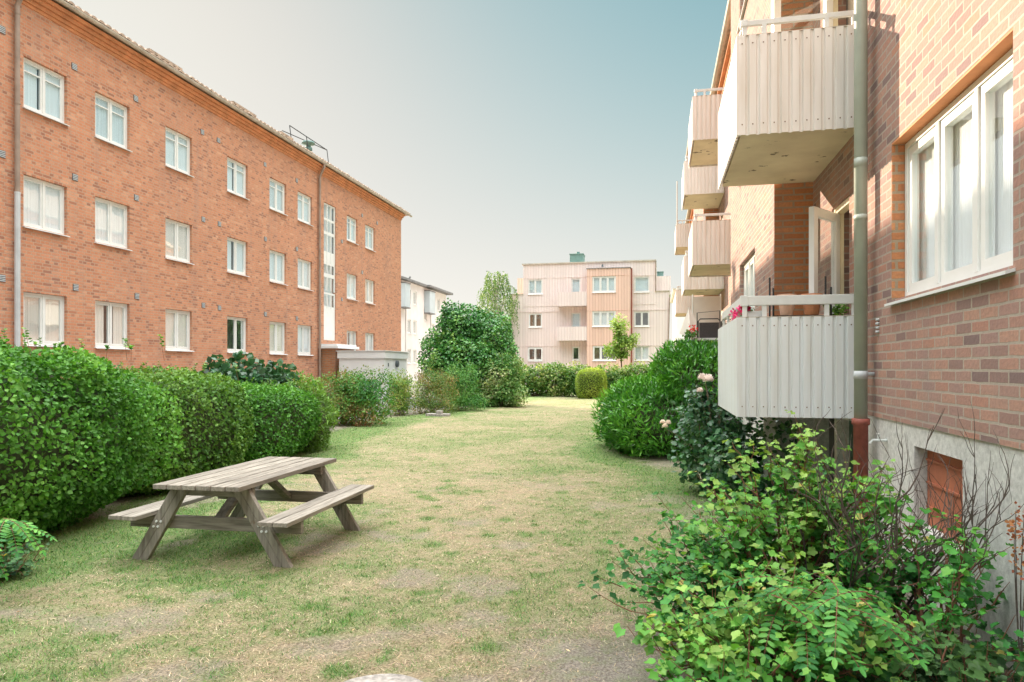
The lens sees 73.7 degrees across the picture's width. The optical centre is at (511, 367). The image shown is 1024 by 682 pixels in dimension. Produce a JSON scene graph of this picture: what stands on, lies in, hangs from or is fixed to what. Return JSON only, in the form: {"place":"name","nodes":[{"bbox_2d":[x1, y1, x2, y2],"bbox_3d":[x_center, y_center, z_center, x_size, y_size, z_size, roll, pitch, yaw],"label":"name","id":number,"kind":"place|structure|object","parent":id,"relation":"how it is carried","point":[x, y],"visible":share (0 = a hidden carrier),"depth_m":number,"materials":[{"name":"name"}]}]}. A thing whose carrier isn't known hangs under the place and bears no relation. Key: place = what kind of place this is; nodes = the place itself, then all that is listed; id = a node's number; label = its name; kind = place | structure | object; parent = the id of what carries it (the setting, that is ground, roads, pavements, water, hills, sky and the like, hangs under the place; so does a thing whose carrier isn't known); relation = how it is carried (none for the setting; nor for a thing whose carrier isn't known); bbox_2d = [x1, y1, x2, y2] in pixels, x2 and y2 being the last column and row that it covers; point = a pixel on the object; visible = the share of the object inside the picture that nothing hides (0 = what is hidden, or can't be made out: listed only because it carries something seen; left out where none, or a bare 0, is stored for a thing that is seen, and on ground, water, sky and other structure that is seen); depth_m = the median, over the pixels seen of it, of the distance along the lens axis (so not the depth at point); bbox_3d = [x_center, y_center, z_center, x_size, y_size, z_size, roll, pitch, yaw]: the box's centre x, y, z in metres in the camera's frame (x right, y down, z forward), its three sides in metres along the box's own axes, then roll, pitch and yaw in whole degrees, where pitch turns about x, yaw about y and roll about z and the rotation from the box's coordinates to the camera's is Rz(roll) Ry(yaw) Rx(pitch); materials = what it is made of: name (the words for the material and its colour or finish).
{"place":"outdoors","nodes":[
{"label":"outdoors","id":0,"kind":"place"},
{"bbox_2d":[0,462,691,681],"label":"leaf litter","id":1,"kind":"object","parent":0,"point":[357,556],"visible":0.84,"depth_m":4.68,"materials":[{"name":"brown plant"}]},
{"bbox_2d":[334,396,439,418],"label":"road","id":2,"kind":"structure","parent":0,"point":[394,409],"depth_m":28.76,"materials":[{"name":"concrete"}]},
{"bbox_2d":[70,0,727,340],"label":"sky","id":3,"kind":"structure","parent":0,"point":[511,134],"materials":[{"name":"blue"}]},
{"bbox_2d":[0,385,1013,681],"bbox_3d":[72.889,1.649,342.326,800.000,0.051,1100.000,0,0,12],"label":"lawn","id":4,"kind":"structure","parent":0,"point":[588,667],"depth_m":5.40,"materials":[{"name":"green plant"}]},
{"bbox_2d":[0,538,52,578],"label":"weed clump","id":5,"kind":"object","parent":4,"relation":"on","point":[14,568],"visible":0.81,"depth_m":5.33,"materials":[{"name":"green plant"}]},
{"bbox_2d":[0,518,56,580],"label":"fern","id":6,"kind":"object","parent":4,"relation":"on","point":[19,528],"visible":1,"depth_m":4.79,"materials":[{"name":"green plant"}]},
{"bbox_2d":[0,327,184,548],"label":"privet hedge","id":7,"kind":"object","parent":4,"relation":"on","point":[63,459],"visible":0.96,"depth_m":6.72,"materials":[{"name":"green plant"}]},
{"bbox_2d":[76,361,255,496],"bbox_3d":[-5.049,0.786,9.680,2.042,1.793,3.049,0,0,12],"label":"privet hedge","id":8,"kind":"object","parent":4,"relation":"on","point":[211,437],"visible":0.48,"depth_m":9.45,"materials":[{"name":"green plant"}]},
{"bbox_2d":[0,0,411,394],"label":"brick apartment block","id":9,"kind":"structure","parent":4,"relation":"on","point":[148,196],"depth_m":20.73,"materials":[{"name":"brick"}]},
{"bbox_2d":[23,292,63,346],"bbox_3d":[-11.500,-1.158,16.793,0.230,1.296,1.272,0,0,12],"label":"window","id":10,"kind":"structure","parent":9,"relation":"in","point":[43,313],"depth_m":16.83,"materials":[{"name":"white glass"}]},
{"bbox_2d":[23,57,68,125],"bbox_3d":[-11.500,-6.773,16.793,0.230,1.266,1.272,0,0,12],"label":"window","id":11,"kind":"structure","parent":9,"relation":"in","point":[50,84],"depth_m":16.80,"materials":[{"name":"white glass"}]},
{"bbox_2d":[23,175,69,236],"bbox_3d":[-11.500,-3.958,16.793,0.230,1.276,1.272,0,0,12],"label":"window","id":12,"kind":"structure","parent":9,"relation":"in","point":[43,201],"depth_m":16.80,"materials":[{"name":"white glass"}]},
{"bbox_2d":[94,300,130,349],"bbox_3d":[-11.061,-1.158,18.857,0.230,1.296,1.272,0,0,12],"label":"window","id":13,"kind":"structure","parent":9,"relation":"in","point":[119,310],"depth_m":18.86,"materials":[{"name":"white paint"}]},
{"bbox_2d":[94,197,131,250],"bbox_3d":[-11.061,-3.958,18.857,0.230,1.276,1.272,0,0,12],"label":"window","id":14,"kind":"structure","parent":9,"relation":"in","point":[110,217],"depth_m":18.86,"materials":[{"name":"white glass"}]},
{"bbox_2d":[94,92,131,151],"bbox_3d":[-11.061,-6.773,18.857,0.230,1.266,1.272,0,0,12],"label":"window","id":15,"kind":"structure","parent":9,"relation":"in","point":[110,116],"depth_m":18.86,"materials":[{"name":"white glass"}]},
{"bbox_2d":[165,127,194,177],"bbox_3d":[-10.504,-6.773,21.468,0.230,1.266,1.272,0,0,12],"label":"window","id":16,"kind":"structure","parent":9,"relation":"in","point":[177,144],"depth_m":21.49,"materials":[{"name":"white glass"}]},
{"bbox_2d":[166,309,194,351],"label":"window","id":17,"kind":"structure","parent":9,"relation":"in","point":[177,322],"depth_m":21.49,"materials":[{"name":"white paint"}]},
{"bbox_2d":[166,218,194,264],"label":"window","id":18,"kind":"structure","parent":9,"relation":"in","point":[177,233],"depth_m":21.49,"materials":[{"name":"glass"}]},
{"bbox_2d":[227,316,247,353],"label":"window","id":19,"kind":"structure","parent":9,"relation":"in","point":[243,320],"depth_m":24.57,"materials":[{"name":"white paint"}]},
{"bbox_2d":[227,237,248,276],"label":"window","id":20,"kind":"structure","parent":9,"relation":"in","point":[239,247],"depth_m":24.61,"materials":[{"name":"glass"}]},
{"bbox_2d":[227,157,248,199],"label":"window","id":21,"kind":"structure","parent":9,"relation":"in","point":[239,170],"depth_m":24.53,"materials":[{"name":"white glass"}]},
{"bbox_2d":[269,321,287,354],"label":"window","id":22,"kind":"structure","parent":9,"relation":"in","point":[276,328],"depth_m":27.09,"materials":[{"name":"white paint"}]},
{"bbox_2d":[269,178,287,215],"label":"window","id":23,"kind":"structure","parent":9,"relation":"in","point":[276,188],"depth_m":27.08,"materials":[{"name":"white glass"}]},
{"bbox_2d":[270,250,287,285],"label":"window","id":24,"kind":"structure","parent":9,"relation":"in","point":[276,258],"depth_m":27.08,"materials":[{"name":"glass"}]},
{"bbox_2d":[297,258,311,290],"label":"window","id":25,"kind":"structure","parent":9,"relation":"in","point":[303,266],"depth_m":29.14,"materials":[{"name":"glass"}]},
{"bbox_2d":[297,325,313,355],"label":"window","id":26,"kind":"structure","parent":9,"relation":"in","point":[303,331],"depth_m":29.21,"materials":[{"name":"white paint"}]},
{"bbox_2d":[298,192,313,226],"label":"window","id":27,"kind":"structure","parent":9,"relation":"in","point":[303,200],"depth_m":29.14,"materials":[{"name":"white glass"}]},
{"bbox_2d":[324,203,334,340],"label":"stair window","id":28,"kind":"structure","parent":9,"relation":"in","point":[329,258],"depth_m":31.52,"materials":[{"name":"white paint"}]},
{"bbox_2d":[347,331,355,350],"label":"window","id":29,"kind":"structure","parent":9,"relation":"in","point":[352,334],"depth_m":33.89,"materials":[{"name":"white glass"}]},
{"bbox_2d":[347,273,356,300],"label":"window","id":30,"kind":"structure","parent":9,"relation":"in","point":[351,279],"depth_m":33.89,"materials":[{"name":"glass"}]},
{"bbox_2d":[347,216,357,244],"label":"window","id":31,"kind":"structure","parent":9,"relation":"in","point":[352,222],"depth_m":33.89,"materials":[{"name":"white glass"}]},
{"bbox_2d":[365,333,372,349],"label":"window","id":32,"kind":"structure","parent":9,"relation":"in","point":[368,336],"depth_m":35.72,"materials":[{"name":"white glass"}]},
{"bbox_2d":[365,279,374,304],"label":"window","id":33,"kind":"structure","parent":9,"relation":"in","point":[368,283],"depth_m":35.72,"materials":[{"name":"glass"}]},
{"bbox_2d":[365,225,374,251],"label":"window","id":34,"kind":"structure","parent":9,"relation":"in","point":[368,230],"depth_m":35.72,"materials":[{"name":"white glass"}]},
{"bbox_2d":[108,456,373,567],"bbox_3d":[-2.406,1.327,6.422,1.620,0.737,1.808,0,0,11],"label":"picnic table","id":35,"kind":"object","parent":4,"relation":"on","point":[239,486],"visible":0.92,"depth_m":5.84,"materials":[{"name":"brown wood"}]},
{"bbox_2d":[186,350,299,389],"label":"broadleaf shrub","id":36,"kind":"object","parent":4,"relation":"on","point":[259,370],"visible":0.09,"depth_m":13.39,"materials":[{"name":"green plant"}]},
{"bbox_2d":[232,377,322,462],"bbox_3d":[-4.649,0.929,11.975,1.994,1.500,3.061,0,0,12],"label":"privet hedge","id":37,"kind":"object","parent":4,"relation":"on","point":[282,416],"visible":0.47,"depth_m":11.65,"materials":[{"name":"green plant"}]},
{"bbox_2d":[260,369,339,452],"bbox_3d":[-4.295,0.881,13.600,1.780,1.700,2.155,0,0,12],"label":"feathery shrub","id":38,"kind":"object","parent":4,"relation":"on","point":[327,419],"visible":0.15,"depth_m":13.62,"materials":[{"name":"green plant"}]},
{"bbox_2d":[296,373,341,407],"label":"lane shrub","id":39,"kind":"object","parent":4,"relation":"on","point":[327,386],"visible":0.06,"depth_m":17.54,"materials":[{"name":"green plant"}]},
{"bbox_2d":[316,364,405,426],"bbox_3d":[-4.539,0.796,19.800,2.793,1.797,2.589,0,0,12],"label":"lane shrub","id":40,"kind":"object","parent":4,"relation":"on","point":[351,393],"visible":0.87,"depth_m":19.40,"materials":[{"name":"green plant"}]},
{"bbox_2d":[337,350,409,404],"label":"shed","id":41,"kind":"structure","parent":4,"relation":"on","point":[387,359],"depth_m":29.66,"materials":[{"name":"white metal"}]},
{"bbox_2d":[393,368,400,401],"bbox_3d":[-5.194,0.815,30.756,0.030,1.570,0.900,0,0,12],"label":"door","id":42,"kind":"structure","parent":41,"relation":"in","point":[396,369],"depth_m":30.69,"materials":[{"name":"white"}]},
{"bbox_2d":[344,674,422,681],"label":"flat stone","id":43,"kind":"object","parent":4,"relation":"on","point":[387,678],"visible":1,"depth_m":3.61,"materials":[{"name":"grey stone"}]},
{"bbox_2d":[384,368,422,415],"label":"lane shrub","id":44,"kind":"object","parent":4,"relation":"on","point":[402,403],"visible":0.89,"depth_m":23.55,"materials":[{"name":"green plant"}]},
{"bbox_2d":[401,276,452,385],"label":"white apartment block","id":45,"kind":"structure","parent":4,"relation":"on","point":[421,303],"depth_m":63.46,"materials":[{"name":"paint"}]},
{"bbox_2d":[413,350,416,363],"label":"window","id":46,"kind":"structure","parent":45,"relation":"in","point":[414,351],"depth_m":63.10,"materials":[{"name":"white paint"}]},
{"bbox_2d":[413,320,416,334],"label":"window","id":47,"kind":"structure","parent":45,"relation":"in","point":[414,322],"depth_m":63.10,"materials":[{"name":"white paint"}]},
{"bbox_2d":[413,291,416,305],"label":"window","id":48,"kind":"structure","parent":45,"relation":"in","point":[414,293],"depth_m":63.10,"materials":[{"name":"white paint"}]},
{"bbox_2d":[411,367,459,413],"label":"lane shrub","id":49,"kind":"object","parent":4,"relation":"on","point":[435,386],"visible":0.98,"depth_m":24.91,"materials":[{"name":"green plant"}]},
{"bbox_2d":[426,410,450,416],"bbox_3d":[-2.499,1.560,23.076,0.800,0.220,0.300,0,0,12],"label":"edging stone","id":50,"kind":"object","parent":4,"relation":"on","point":[439,413],"visible":0.87,"depth_m":22.97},
{"bbox_2d":[435,360,490,410],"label":"lane shrub","id":51,"kind":"object","parent":4,"relation":"on","point":[465,396],"visible":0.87,"depth_m":26.52,"materials":[{"name":"green plant"}]},
{"bbox_2d":[416,298,524,403],"bbox_3d":[-1.900,-0.705,30.409,4.931,4.849,4.140,0,0,12],"label":"lilac tree","id":52,"kind":"object","parent":4,"relation":"on","point":[468,336],"visible":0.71,"depth_m":29.68,"materials":[{"name":"green plant"}]},
{"bbox_2d":[476,271,519,345],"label":"weeping birch","id":53,"kind":"object","parent":4,"relation":"on","point":[494,293],"visible":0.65,"depth_m":55.14,"materials":[{"name":"green plant"}]},
{"bbox_2d":[476,352,534,406],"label":"variegated shrub","id":54,"kind":"object","parent":4,"relation":"on","point":[509,388],"visible":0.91,"depth_m":28.51,"materials":[{"name":"green plant"}]},
{"bbox_2d":[518,359,652,396],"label":"flowering hedge","id":55,"kind":"object","parent":4,"relation":"on","point":[561,384],"visible":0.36,"depth_m":38.69,"materials":[{"name":"green plant"}]},
{"bbox_2d":[505,252,670,380],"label":"pink apartment block","id":56,"kind":"structure","parent":4,"relation":"on","point":[566,311],"depth_m":54.62,"materials":[{"name":"concrete"}]},
{"bbox_2d":[528,279,541,294],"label":"window","id":57,"kind":"structure","parent":56,"relation":"in","point":[534,286],"depth_m":56.12,"materials":[{"name":"glass"}]},
{"bbox_2d":[528,314,541,327],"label":"window","id":58,"kind":"structure","parent":56,"relation":"in","point":[535,320],"depth_m":56.15,"materials":[{"name":"white paint"}]},
{"bbox_2d":[528,347,542,361],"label":"window","id":59,"kind":"structure","parent":56,"relation":"in","point":[528,347],"depth_m":56.05,"materials":[{"name":"white paint"}]},
{"bbox_2d":[571,278,580,291],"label":"window","id":60,"kind":"structure","parent":56,"relation":"in","point":[575,283],"depth_m":55.43,"materials":[{"name":"glass"}]},
{"bbox_2d":[571,313,580,326],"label":"window","id":61,"kind":"structure","parent":56,"relation":"in","point":[575,317],"depth_m":55.46,"materials":[{"name":"grey glass"}]},
{"bbox_2d":[572,347,579,360],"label":"window","id":62,"kind":"structure","parent":56,"relation":"in","point":[578,359],"depth_m":55.33,"materials":[{"name":"white paint"}]},
{"bbox_2d":[592,276,615,292],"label":"window","id":63,"kind":"structure","parent":56,"relation":"in","point":[600,284],"depth_m":54.05,"materials":[{"name":"glass"}]},
{"bbox_2d":[592,311,615,326],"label":"window","id":64,"kind":"structure","parent":56,"relation":"in","point":[599,318],"depth_m":54.09,"materials":[{"name":"white glass"}]},
{"bbox_2d":[593,346,615,360],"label":"window","id":65,"kind":"structure","parent":56,"relation":"in","point":[595,348],"depth_m":54.10,"materials":[{"name":"white paint"}]},
{"bbox_2d":[634,277,648,292],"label":"window","id":66,"kind":"structure","parent":56,"relation":"in","point":[641,284],"depth_m":54.37,"materials":[{"name":"glass"}]},
{"bbox_2d":[634,311,649,326],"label":"window","id":67,"kind":"structure","parent":56,"relation":"in","point":[635,325],"depth_m":54.28,"materials":[{"name":"white paint"}]},
{"bbox_2d":[634,346,649,360],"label":"window","id":68,"kind":"structure","parent":56,"relation":"in","point":[641,353],"depth_m":54.37,"materials":[{"name":"white glass"}]},
{"bbox_2d":[575,367,607,398],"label":"clipped bush","id":69,"kind":"object","parent":4,"relation":"on","point":[589,383],"visible":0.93,"depth_m":36.24,"materials":[{"name":"green plant"}]},
{"bbox_2d":[602,313,641,367],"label":"maple sapling","id":70,"kind":"object","parent":4,"relation":"on","point":[624,341],"visible":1,"depth_m":43.73,"materials":[{"name":"green plant"}]},
{"bbox_2d":[589,337,739,459],"bbox_3d":[3.301,0.580,13.668,3.606,2.416,3.640,0,0,12],"label":"laurel bush","id":71,"kind":"object","parent":4,"relation":"on","point":[636,412],"visible":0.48,"depth_m":12.55,"materials":[{"name":"green plant"}]},
{"bbox_2d":[577,480,777,638],"bbox_3d":[1.021,1.180,4.157,1.201,1.023,1.247,0,0,-35],"label":"currant bush","id":72,"kind":"object","parent":4,"relation":"on","point":[652,578],"visible":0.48,"depth_m":4.08,"materials":[{"name":"green plant"}]},
{"bbox_2d":[670,288,690,344],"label":"pale house","id":73,"kind":"structure","parent":4,"relation":"on","point":[678,323],"depth_m":68.08,"materials":[{"name":"white paint"}]},
{"bbox_2d":[660,373,808,504],"bbox_3d":[2.717,0.877,8.629,1.448,1.624,2.161,0,0,-15],"label":"rose bush","id":74,"kind":"object","parent":4,"relation":"on","point":[713,453],"visible":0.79,"depth_m":8.59,"materials":[{"name":"green plant"}]},
{"bbox_2d":[613,543,918,681],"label":"currant bush","id":75,"kind":"object","parent":4,"relation":"on","point":[732,656],"visible":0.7,"depth_m":3.24,"materials":[{"name":"green plant"}]},
{"bbox_2d":[650,410,946,612],"bbox_3d":[1.857,0.986,4.451,1.889,1.414,1.783,0,0,12],"label":"currant bush","id":76,"kind":"object","parent":4,"relation":"on","point":[789,537],"visible":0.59,"depth_m":4.31,"materials":[{"name":"green plant"}]},
{"bbox_2d":[775,494,834,580],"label":"weed clump","id":77,"kind":"object","parent":4,"relation":"on","point":[809,544],"visible":0.04,"depth_m":4.76,"materials":[{"name":"green plant"}]},
{"bbox_2d":[683,572,935,681],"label":"robinia sapling","id":78,"kind":"object","parent":4,"relation":"on","point":[851,618],"visible":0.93,"depth_m":3.00,"materials":[{"name":"green plant"}]},
{"bbox_2d":[675,0,1023,672],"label":"balcony house","id":79,"kind":"structure","parent":4,"relation":"on","point":[866,157],"depth_m":5.93,"materials":[{"name":"red brick"}]},
{"bbox_2d":[677,181,677,224],"bbox_3d":[6.770,-6.750,28.004,0.039,1.800,0.039,0,0,12],"label":"flag pole","id":80,"kind":"object","parent":79,"relation":"on","point":[677,202],"visible":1,"depth_m":27.99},
{"bbox_2d":[679,307,696,338],"bbox_3d":[4.244,-0.575,15.966,0.651,1.657,0.685,0,0,12],"label":"parasol","id":81,"kind":"object","parent":79,"relation":"on","point":[689,319],"visible":0.41,"depth_m":15.85,"materials":[{"name":"beige fabric"}]},
{"bbox_2d":[682,325,702,341],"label":"red geranium","id":82,"kind":"object","parent":79,"relation":"attached to","point":[689,334],"visible":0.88,"depth_m":14.77,"materials":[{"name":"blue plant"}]},
{"bbox_2d":[692,294,720,322],"bbox_3d":[4.767,-0.755,16.724,0.689,2.090,0.029,0,0,12],"label":"windscreen","id":83,"kind":"object","parent":79,"relation":"on","point":[705,304],"visible":0.41,"depth_m":16.72,"materials":[{"name":"white fabric"}]},
{"bbox_2d":[697,311,730,343],"bbox_3d":[4.457,-0.803,14.979,0.783,0.906,0.105,0,0,12],"label":"garden lounger","id":84,"kind":"object","parent":79,"relation":"on","point":[708,330],"visible":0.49,"depth_m":14.97,"materials":[{"name":"black metal"}]},
{"bbox_2d":[736,0,746,33],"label":"window","id":85,"kind":"structure","parent":79,"relation":"in","point":[745,1],"depth_m":11.43,"materials":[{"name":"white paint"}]},
{"bbox_2d":[729,305,761,320],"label":"pink geranium","id":86,"kind":"object","parent":79,"relation":"on","point":[751,312],"visible":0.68,"depth_m":6.64,"materials":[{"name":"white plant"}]},
{"bbox_2d":[744,253,754,310],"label":"window","id":87,"kind":"structure","parent":79,"relation":"in","point":[749,268],"depth_m":11.31,"materials":[{"name":"white paint"}]},
{"bbox_2d":[769,276,831,315],"bbox_3d":[2.811,-0.300,6.671,0.537,1.200,0.237,0,0,12],"label":"plant stand","id":88,"kind":"object","parent":79,"relation":"on","point":[797,315],"visible":0.28,"depth_m":6.62,"materials":[{"name":"black metal"}]},
{"bbox_2d":[779,294,796,315],"bbox_3d":[2.693,-0.615,6.696,0.182,0.200,0.182,0,0,12],"label":"terracotta pot","id":89,"kind":"object","parent":88,"relation":"on","point":[786,309],"visible":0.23,"depth_m":6.64,"materials":[{"name":"orange ceramic"}]},
{"bbox_2d":[801,293,822,314],"bbox_3d":[2.918,-0.615,6.648,0.197,0.200,0.197,0,0,12],"label":"terracotta pot","id":90,"kind":"object","parent":88,"relation":"on","point":[811,309],"visible":0.38,"depth_m":6.59,"materials":[{"name":"orange ceramic"}]},
{"bbox_2d":[819,304,849,314],"bbox_3d":[3.173,-0.500,6.729,0.284,0.341,0.234,0,0,12],"label":"herb trough","id":91,"kind":"object","parent":88,"relation":"on","point":[837,311],"visible":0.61,"depth_m":6.68,"materials":[{"name":"ceramic"}]},
{"bbox_2d":[849,421,852,504],"bbox_3d":[3.798,1.150,7.320,0.040,1.200,1.500,0,0,12],"label":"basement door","id":92,"kind":"structure","parent":79,"relation":"in","point":[850,425],"depth_m":7.80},
{"bbox_2d":[884,48,1015,306],"bbox_3d":[2.963,-1.155,4.602,0.240,1.310,1.988,0,0,12],"label":"window","id":93,"kind":"structure","parent":79,"relation":"in","point":[959,166],"depth_m":4.63,"materials":[{"name":"white paint"}]},
{"bbox_2d":[761,402,1023,630],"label":"bare shrub","id":94,"kind":"object","parent":4,"relation":"on","point":[938,558],"visible":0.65,"depth_m":3.87,"materials":[{"name":"brown plant"}]},
{"bbox_2d":[785,607,1023,681],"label":"ivy","id":95,"kind":"object","parent":4,"relation":"on","point":[953,668],"visible":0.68,"depth_m":3.16,"materials":[{"name":"green plant"}]},
{"bbox_2d":[794,500,1023,667],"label":"currant bush","id":96,"kind":"object","parent":4,"relation":"on","point":[962,592],"visible":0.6,"depth_m":3.64,"materials":[{"name":"green plant"}]},
{"bbox_2d":[853,533,999,680],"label":"fallen branch","id":97,"kind":"object","parent":4,"relation":"on","point":[941,630],"visible":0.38,"depth_m":3.50,"materials":[{"name":"brown wood"}]},
{"bbox_2d":[1004,501,1023,681],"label":"dried flower plant","id":98,"kind":"object","parent":4,"relation":"on","point":[1015,560],"visible":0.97,"depth_m":3.44,"materials":[{"name":"brown plant"}]}
]}

